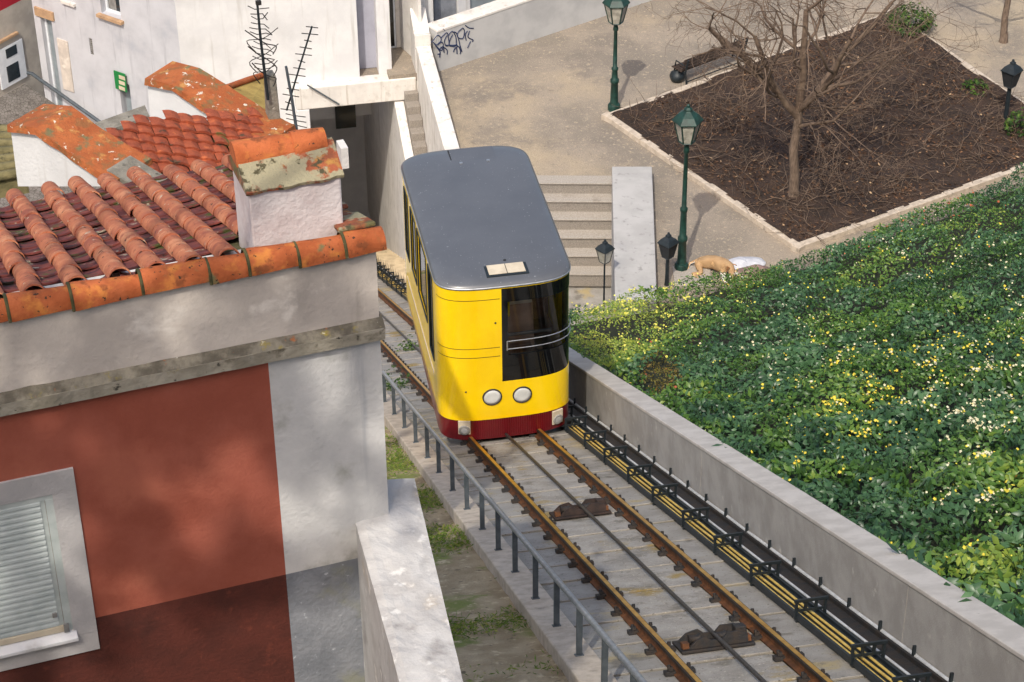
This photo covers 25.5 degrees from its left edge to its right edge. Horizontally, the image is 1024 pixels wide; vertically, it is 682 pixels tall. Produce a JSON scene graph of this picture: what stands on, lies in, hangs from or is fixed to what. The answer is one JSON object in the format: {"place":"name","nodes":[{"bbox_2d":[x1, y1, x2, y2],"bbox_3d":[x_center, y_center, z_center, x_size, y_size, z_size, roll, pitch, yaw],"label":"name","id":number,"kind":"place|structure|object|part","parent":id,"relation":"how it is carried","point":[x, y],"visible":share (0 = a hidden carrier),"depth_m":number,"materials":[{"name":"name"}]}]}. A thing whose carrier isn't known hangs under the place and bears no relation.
{"place":"outdoors","nodes":[
{"label":"outdoors","id":0,"kind":"place"},
{"bbox_2d":[0,84,100,207],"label":"cobbled lane","id":1,"kind":"structure","parent":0,"point":[20,101],"depth_m":68.08,"materials":[{"name":"grey stone"}]},
{"bbox_2d":[384,424,568,681],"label":"verge","id":2,"kind":"structure","parent":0,"point":[468,582],"depth_m":26.06,"materials":[{"name":"green soil"}]},
{"bbox_2d":[0,61,295,197],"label":"tiled house","id":3,"kind":"structure","parent":2,"relation":"on","point":[196,113],"depth_m":21.42,"materials":[{"name":"orange tile"}]},
{"bbox_2d":[264,70,279,119],"bbox_3d":[-2.360,-1.983,22.587,0.175,1.548,0.140,-12,36,-16],"label":"concrete post","id":4,"kind":"object","parent":3,"relation":"on","point":[272,110],"visible":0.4,"depth_m":22.25,"materials":[{"name":"grey concrete"}]},
{"bbox_2d":[245,0,277,99],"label":"aerial","id":5,"kind":"object","parent":4,"relation":"attached to","point":[262,54],"visible":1,"depth_m":21.84,"materials":[{"name":"black paint"}]},
{"bbox_2d":[280,26,317,129],"bbox_3d":[-2.074,-2.452,22.231,0.431,1.383,0.034,-13,37,-17],"label":"aerial","id":6,"kind":"object","parent":3,"relation":"attached to","point":[291,99],"visible":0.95,"depth_m":22.15,"materials":[{"name":"black paint"}]},
{"bbox_2d":[0,127,388,681],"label":"red house","id":7,"kind":"structure","parent":2,"relation":"on","point":[193,478],"depth_m":14.72,"materials":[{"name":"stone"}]},
{"bbox_2d":[0,467,99,671],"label":"window","id":8,"kind":"structure","parent":7,"relation":"in","point":[33,628],"depth_m":14.79,"materials":[{"name":"beige paint"}]},
{"bbox_2d":[226,73,264,108],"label":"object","id":9,"kind":"structure","parent":2,"relation":"on","point":[250,88],"depth_m":25.74,"materials":[{"name":"yellow paint"}]},
{"bbox_2d":[356,478,462,681],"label":"parapet","id":10,"kind":"structure","parent":2,"relation":"on","point":[406,634],"depth_m":14.96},
{"bbox_2d":[385,431,558,681],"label":"grass tufts","id":11,"kind":"object","parent":2,"relation":"on","point":[396,460],"visible":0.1,"depth_m":29.90,"materials":[{"name":"green plant"}]},
{"bbox_2d":[381,352,678,681],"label":"track side path","id":12,"kind":"structure","parent":0,"point":[650,668],"depth_m":28.23,"materials":[{"name":"concrete"}]},
{"bbox_2d":[384,365,410,390],"bbox_3d":[-2.372,0.802,43.942,1.008,0.351,0.834,-20,39,-26],"label":"weed","id":13,"kind":"object","parent":12,"relation":"on","point":[398,382],"visible":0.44,"depth_m":44.02,"materials":[{"name":"green plant"}]},
{"bbox_2d":[383,392,617,681],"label":"kerb","id":14,"kind":"structure","parent":12,"relation":"on","point":[558,644],"depth_m":27.66,"materials":[{"name":"concrete"}]},
{"bbox_2d":[382,371,646,681],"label":"handrail","id":15,"kind":"object","parent":14,"relation":"on","point":[607,641],"visible":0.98,"depth_m":27.03,"materials":[{"name":"metal"}]},
{"bbox_2d":[378,297,799,681],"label":"track bed","id":16,"kind":"object","parent":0,"point":[665,613],"visible":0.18,"depth_m":27.72,"materials":[{"name":"concrete"}]},
{"bbox_2d":[392,334,419,350],"bbox_3d":[-2.215,0.120,49.395,0.779,0.294,0.792,18,39,24],"label":"weed","id":17,"kind":"object","parent":16,"relation":"on","point":[408,345],"visible":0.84,"depth_m":49.45,"materials":[{"name":"green plant"}]},
{"bbox_2d":[380,340,701,681],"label":"rail","id":18,"kind":"object","parent":16,"relation":"on","point":[670,659],"visible":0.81,"depth_m":27.78,"materials":[{"name":"metal"}]},
{"bbox_2d":[401,146,570,439],"bbox_3d":[-0.460,-0.139,38.323,2.206,4.885,4.358,-7,35,-9],"label":"funicular car","id":19,"kind":"object","parent":18,"relation":"on","point":[488,265],"visible":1,"depth_m":36.54,"materials":[{"name":"yellow paint"}]},
{"bbox_3d":[-1.778,-1.972,38.361,0.103,1.298,0.421,0,35,0],"label":"side window","id":20,"kind":"part","parent":19,"relation":"part of","materials":[{"name":"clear glass"}]},
{"bbox_3d":[-1.633,-1.578,37.713,0.132,1.248,0.559,0,35,0],"label":"side window","id":21,"kind":"part","parent":19,"relation":"part of","materials":[{"name":"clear glass"}]},
{"bbox_3d":[-1.465,-1.071,36.965,0.199,1.268,0.952,0,35,0],"label":"side window","id":22,"kind":"part","parent":19,"relation":"part of","materials":[{"name":"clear glass"}]},
{"bbox_3d":[-1.296,-0.452,36.318,0.028,1.628,0.448,-7,35,-9],"label":"side window","id":23,"kind":"part","parent":19,"relation":"part of","materials":[{"name":"black glass"}]},
{"bbox_3d":[0.835,-0.695,36.642,0.107,1.628,0.441,0,35,0],"label":"side window","id":24,"kind":"part","parent":19,"relation":"part of","materials":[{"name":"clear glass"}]},
{"bbox_2d":[549,497,611,519],"bbox_3d":[0.920,2.284,30.643,0.780,0.324,0.424,-7,35,-9],"label":"cable pulley","id":25,"kind":"object","parent":16,"relation":"on","point":[592,506],"visible":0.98,"depth_m":30.51,"materials":[{"name":"metal"}]},
{"bbox_2d":[379,297,800,676],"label":"clips","id":26,"kind":"object","parent":16,"relation":"on","point":[643,535],"depth_m":28.37,"materials":[{"name":"metal"}]},
{"bbox_2d":[378,288,832,681],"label":"rail","id":27,"kind":"object","parent":16,"relation":"on","point":[796,660],"visible":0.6,"depth_m":26.93,"materials":[{"name":"metal"}]},
{"bbox_2d":[672,622,754,654],"bbox_3d":[2.091,3.100,23.529,0.780,0.324,0.424,-7,35,-9],"label":"cable pulley","id":28,"kind":"object","parent":16,"relation":"on","point":[733,635],"visible":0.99,"depth_m":23.40,"materials":[{"name":"metal"}]},
{"bbox_2d":[379,311,766,681],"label":"traction cable","id":29,"kind":"object","parent":28,"relation":"on","point":[739,658],"visible":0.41,"depth_m":26.89,"materials":[{"name":"metal"}]},
{"bbox_2d":[568,286,611,324],"bbox_3d":[1.301,-1.620,60.469,5.093,0.001,6.218,0,35,0],"label":"landing","id":30,"kind":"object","parent":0,"point":[582,296],"visible":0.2,"depth_m":59.77,"materials":[{"name":"concrete"}]},
{"bbox_2d":[611,167,656,315],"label":"stair wall","id":31,"kind":"structure","parent":30,"relation":"on","point":[633,261],"depth_m":57.61,"materials":[{"name":"concrete"}]},
{"bbox_2d":[377,277,871,681],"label":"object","id":32,"kind":"structure","parent":0,"point":[818,653],"depth_m":27.06,"materials":[{"name":"concrete"}]},
{"bbox_2d":[376,248,405,282],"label":"track steps","id":33,"kind":"structure","parent":32,"relation":"on","point":[393,262],"depth_m":68.00,"materials":[{"name":"stone"}]},
{"bbox_2d":[363,100,413,259],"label":"stairway wall","id":34,"kind":"structure","parent":33,"relation":"on","point":[388,149],"depth_m":70.07,"materials":[{"name":"white paint"}]},
{"bbox_2d":[376,259,931,681],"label":"cable tray","id":35,"kind":"object","parent":32,"relation":"on","point":[872,664],"visible":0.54,"depth_m":26.79,"materials":[{"name":"black paint"}]},
{"bbox_2d":[378,264,947,681],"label":"drain channel","id":36,"kind":"object","parent":32,"relation":"on","point":[904,661],"depth_m":26.29,"materials":[{"name":"metal"}]},
{"bbox_2d":[568,398,953,681],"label":"conduit","id":37,"kind":"object","parent":32,"relation":"on","point":[872,623],"visible":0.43,"depth_m":26.70,"materials":[{"name":"black metal"}]},
{"bbox_2d":[569,347,1023,681],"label":"retaining wall","id":38,"kind":"structure","parent":32,"relation":"on","point":[910,603],"depth_m":25.36,"materials":[{"name":"concrete"}]},
{"bbox_2d":[387,0,1023,308],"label":"plaza","id":39,"kind":"structure","parent":0,"point":[542,102],"depth_m":64.94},
{"bbox_2d":[404,88,426,155],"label":"narrow steps","id":40,"kind":"structure","parent":39,"relation":"on","point":[414,119],"depth_m":65.43,"materials":[{"name":"stone"}]},
{"bbox_2d":[410,7,430,90],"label":"gate pier","id":41,"kind":"structure","parent":39,"relation":"on","point":[420,34],"depth_m":65.19,"materials":[{"name":"white paint"}]},
{"bbox_2d":[416,45,459,152],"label":"square wall","id":42,"kind":"structure","parent":39,"relation":"on","point":[439,131],"depth_m":63.64,"materials":[{"name":"white paint"}]},
{"bbox_2d":[433,0,494,20],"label":"lavender building","id":43,"kind":"structure","parent":39,"relation":"on","point":[443,8],"depth_m":66.84,"materials":[{"name":"white paint"}]},
{"bbox_2d":[470,0,494,8],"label":"door","id":44,"kind":"structure","parent":43,"relation":"in","point":[473,3],"depth_m":67.38,"materials":[{"name":"grey paint"}]},
{"bbox_2d":[427,0,651,70],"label":"scribbled wall","id":45,"kind":"structure","parent":39,"relation":"on","point":[489,28],"depth_m":66.26,"materials":[{"name":"paint"}]},
{"bbox_2d":[536,175,611,286],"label":"stone steps","id":46,"kind":"structure","parent":39,"relation":"on","point":[580,208],"depth_m":60.28,"materials":[{"name":"stone"}]},
{"bbox_2d":[602,0,629,111],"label":"street lamp","id":47,"kind":"object","parent":39,"relation":"on","point":[615,10],"visible":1,"depth_m":62.17,"materials":[{"name":"green metal"}]},
{"bbox_2d":[657,232,678,285],"bbox_3d":[3.839,-2.028,55.902,0.387,1.550,0.387,29,45,35],"label":"garden lantern","id":48,"kind":"object","parent":39,"relation":"on","point":[668,243],"visible":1,"depth_m":55.63,"materials":[{"name":"black paint"}]},
{"bbox_2d":[670,70,684,82],"bbox_3d":[4.745,-7.634,64.940,0.462,0.420,0.462,0,35,0],"label":"rubbish bag","id":49,"kind":"object","parent":39,"relation":"on","point":[676,76],"visible":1,"depth_m":64.82,"materials":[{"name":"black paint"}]},
{"bbox_2d":[672,104,703,270],"bbox_3d":[4.235,-3.728,55.566,0.767,4.720,0.664,0,35,0],"label":"street lamp","id":50,"kind":"object","parent":39,"relation":"on","point":[687,120],"visible":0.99,"depth_m":54.86,"materials":[{"name":"green metal"}]},
{"bbox_2d":[672,266,711,286],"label":"stone plinth","id":51,"kind":"structure","parent":39,"relation":"on","point":[677,275],"depth_m":56.58,"materials":[{"name":"stone"}]},
{"bbox_2d":[671,37,748,84],"bbox_3d":[5.718,-8.117,65.232,2.416,0.875,0.659,-23,41,-29],"label":"park bench","id":52,"kind":"object","parent":39,"relation":"on","point":[685,65],"visible":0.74,"depth_m":64.81,"materials":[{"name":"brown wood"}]},
{"bbox_2d":[688,255,743,288],"bbox_3d":[5.081,-1.820,56.505,1.583,0.473,0.789,19,39,25],"label":"dog","id":53,"kind":"object","parent":39,"relation":"on","point":[718,263],"visible":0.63,"depth_m":56.55},
{"bbox_2d":[729,257,765,269],"bbox_3d":[5.889,-1.995,57.032,1.011,0.152,0.660,0,35,0],"label":"cloth","id":54,"kind":"object","parent":39,"relation":"on","point":[740,262],"visible":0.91,"depth_m":56.97,"materials":[{"name":"white fabric"}]},
{"bbox_2d":[735,264,770,279],"bbox_3d":[6.021,-1.774,56.630,1.196,0.247,0.550,0,35,0],"label":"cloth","id":55,"kind":"object","parent":39,"relation":"on","point":[761,267],"visible":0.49,"depth_m":56.56,"materials":[{"name":"beige fabric"}]},
{"bbox_2d":[601,9,1023,253],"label":"bed kerb","id":56,"kind":"structure","parent":39,"relation":"on","point":[795,246],"depth_m":59.78,"materials":[{"name":"stone"}]},
{"bbox_2d":[998,0,1010,43],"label":"bare tree","id":57,"kind":"object","parent":39,"relation":"on","point":[1003,38],"visible":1,"depth_m":66.50,"materials":[{"name":"brown plant"}]},
{"bbox_2d":[568,189,1023,615],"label":"bank","id":58,"kind":"structure","parent":0,"point":[613,331],"depth_m":48.68,"materials":[{"name":"green plant"}]},
{"bbox_2d":[571,272,838,369],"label":"pale flowers","id":59,"kind":"object","parent":58,"relation":"on","point":[655,327],"visible":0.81,"depth_m":49.98,"materials":[{"name":"yellow plant"}]},
{"bbox_2d":[568,162,1023,627],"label":"ground cover","id":60,"kind":"object","parent":58,"relation":"on","point":[994,567],"visible":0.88,"depth_m":38.72,"materials":[{"name":"green plant"}]},
{"bbox_2d":[638,190,1005,387],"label":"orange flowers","id":61,"kind":"object","parent":60,"relation":"on","point":[869,246],"visible":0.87,"depth_m":54.91,"materials":[{"name":"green plant"}]},
{"bbox_2d":[629,222,1023,557],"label":"yellow flowers","id":62,"kind":"object","parent":60,"relation":"on","point":[889,421],"visible":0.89,"depth_m":36.69,"materials":[{"name":"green plant"}]},
{"bbox_2d":[691,207,1023,554],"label":"white flowers","id":63,"kind":"object","parent":60,"relation":"on","point":[976,427],"visible":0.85,"depth_m":35.52,"materials":[{"name":"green plant"}]},
{"bbox_2d":[611,14,1023,241],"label":"garden soil","id":64,"kind":"structure","parent":0,"point":[954,177],"depth_m":62.05,"materials":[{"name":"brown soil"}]},
{"bbox_2d":[616,10,1023,244],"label":"dry twigs","id":65,"kind":"object","parent":64,"relation":"on","point":[823,141],"visible":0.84,"depth_m":61.97,"materials":[{"name":"brown plant"}]},
{"bbox_2d":[636,0,1004,197],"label":"bare tree","id":66,"kind":"object","parent":64,"relation":"on","point":[765,78],"visible":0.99,"depth_m":56.41,"materials":[{"name":"brown plant"}]},
{"bbox_2d":[883,1,937,37],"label":"shrub","id":67,"kind":"object","parent":64,"relation":"on","point":[923,27],"visible":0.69,"depth_m":66.92,"materials":[{"name":"green plant"}]},
{"bbox_2d":[961,78,988,95],"bbox_3d":[13.103,-7.163,64.101,0.774,0.488,0.875,0,35,0],"label":"shrub","id":68,"kind":"object","parent":64,"relation":"on","point":[975,82],"visible":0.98,"depth_m":64.03,"materials":[{"name":"green plant"}]},
{"bbox_2d":[1000,59,1022,119],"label":"garden lantern","id":69,"kind":"object","parent":64,"relation":"on","point":[1012,72],"visible":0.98,"depth_m":61.88,"materials":[{"name":"black paint"}]},
{"bbox_2d":[1004,107,1023,138],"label":"shrub","id":70,"kind":"object","parent":64,"relation":"on","point":[1018,116],"visible":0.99,"depth_m":61.91,"materials":[{"name":"green plant"}]},
{"label":"ground","id":71,"kind":"structure","parent":0,"visible":0},
{"bbox_2d":[0,0,44,96],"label":"cream house","id":72,"kind":"structure","parent":71,"relation":"on","point":[19,55],"depth_m":68.12,"materials":[{"name":"beige paint"}]},
{"bbox_2d":[0,38,26,89],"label":"window","id":73,"kind":"structure","parent":72,"relation":"in","point":[12,58],"depth_m":68.11,"materials":[{"name":"white glass"}]},
{"bbox_2d":[32,0,433,227],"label":"white building","id":74,"kind":"structure","parent":71,"relation":"on","point":[86,48],"depth_m":65.35,"materials":[{"name":"paint"}]},
{"bbox_2d":[44,18,62,104],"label":"drainpipe","id":75,"kind":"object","parent":74,"relation":"in","point":[48,24],"depth_m":67.88,"materials":[{"name":"grey metal"}]},
{"bbox_2d":[26,71,100,121],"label":"drain pipe","id":76,"kind":"object","parent":74,"relation":"attached to","point":[65,97],"visible":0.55,"depth_m":67.53,"materials":[{"name":"metal"}]},
{"bbox_2d":[105,0,120,14],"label":"window","id":77,"kind":"structure","parent":74,"relation":"in","point":[113,6],"depth_m":65.20,"materials":[{"name":"white glass"}]},
{"bbox_2d":[113,70,126,91],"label":"exit sign","id":78,"kind":"object","parent":74,"relation":"attached to","point":[120,81],"visible":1,"depth_m":66.08,"materials":[{"name":"green plastic"}]},
{"bbox_2d":[125,84,131,110],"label":"door","id":79,"kind":"structure","parent":74,"relation":"in","point":[128,97],"depth_m":66.78,"materials":[{"name":"grey paint"}]},
{"bbox_2d":[307,84,339,104],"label":"cable pipe","id":80,"kind":"object","parent":74,"relation":"attached to","point":[323,94],"visible":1,"depth_m":65.20,"materials":[{"name":"grey metal"}]},
{"bbox_2d":[335,105,355,128],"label":"window","id":81,"kind":"structure","parent":74,"relation":"in","point":[345,116],"depth_m":72.72,"materials":[{"name":"black glass"}]},
{"bbox_2d":[389,0,396,47],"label":"door","id":82,"kind":"structure","parent":74,"relation":"in","point":[391,2],"depth_m":66.39,"materials":[{"name":"black glass"}]},
{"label":"bank edge","id":83,"kind":"structure","parent":0,"visible":0},
{"bbox_2d":[595,239,614,318],"bbox_3d":[2.278,-1.129,56.111,0.348,3.281,0.348,29,45,35],"label":"garden lantern","id":84,"kind":"object","parent":83,"relation":"on","point":[604,250],"visible":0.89,"depth_m":55.32,"materials":[{"name":"black paint"}]}
]}

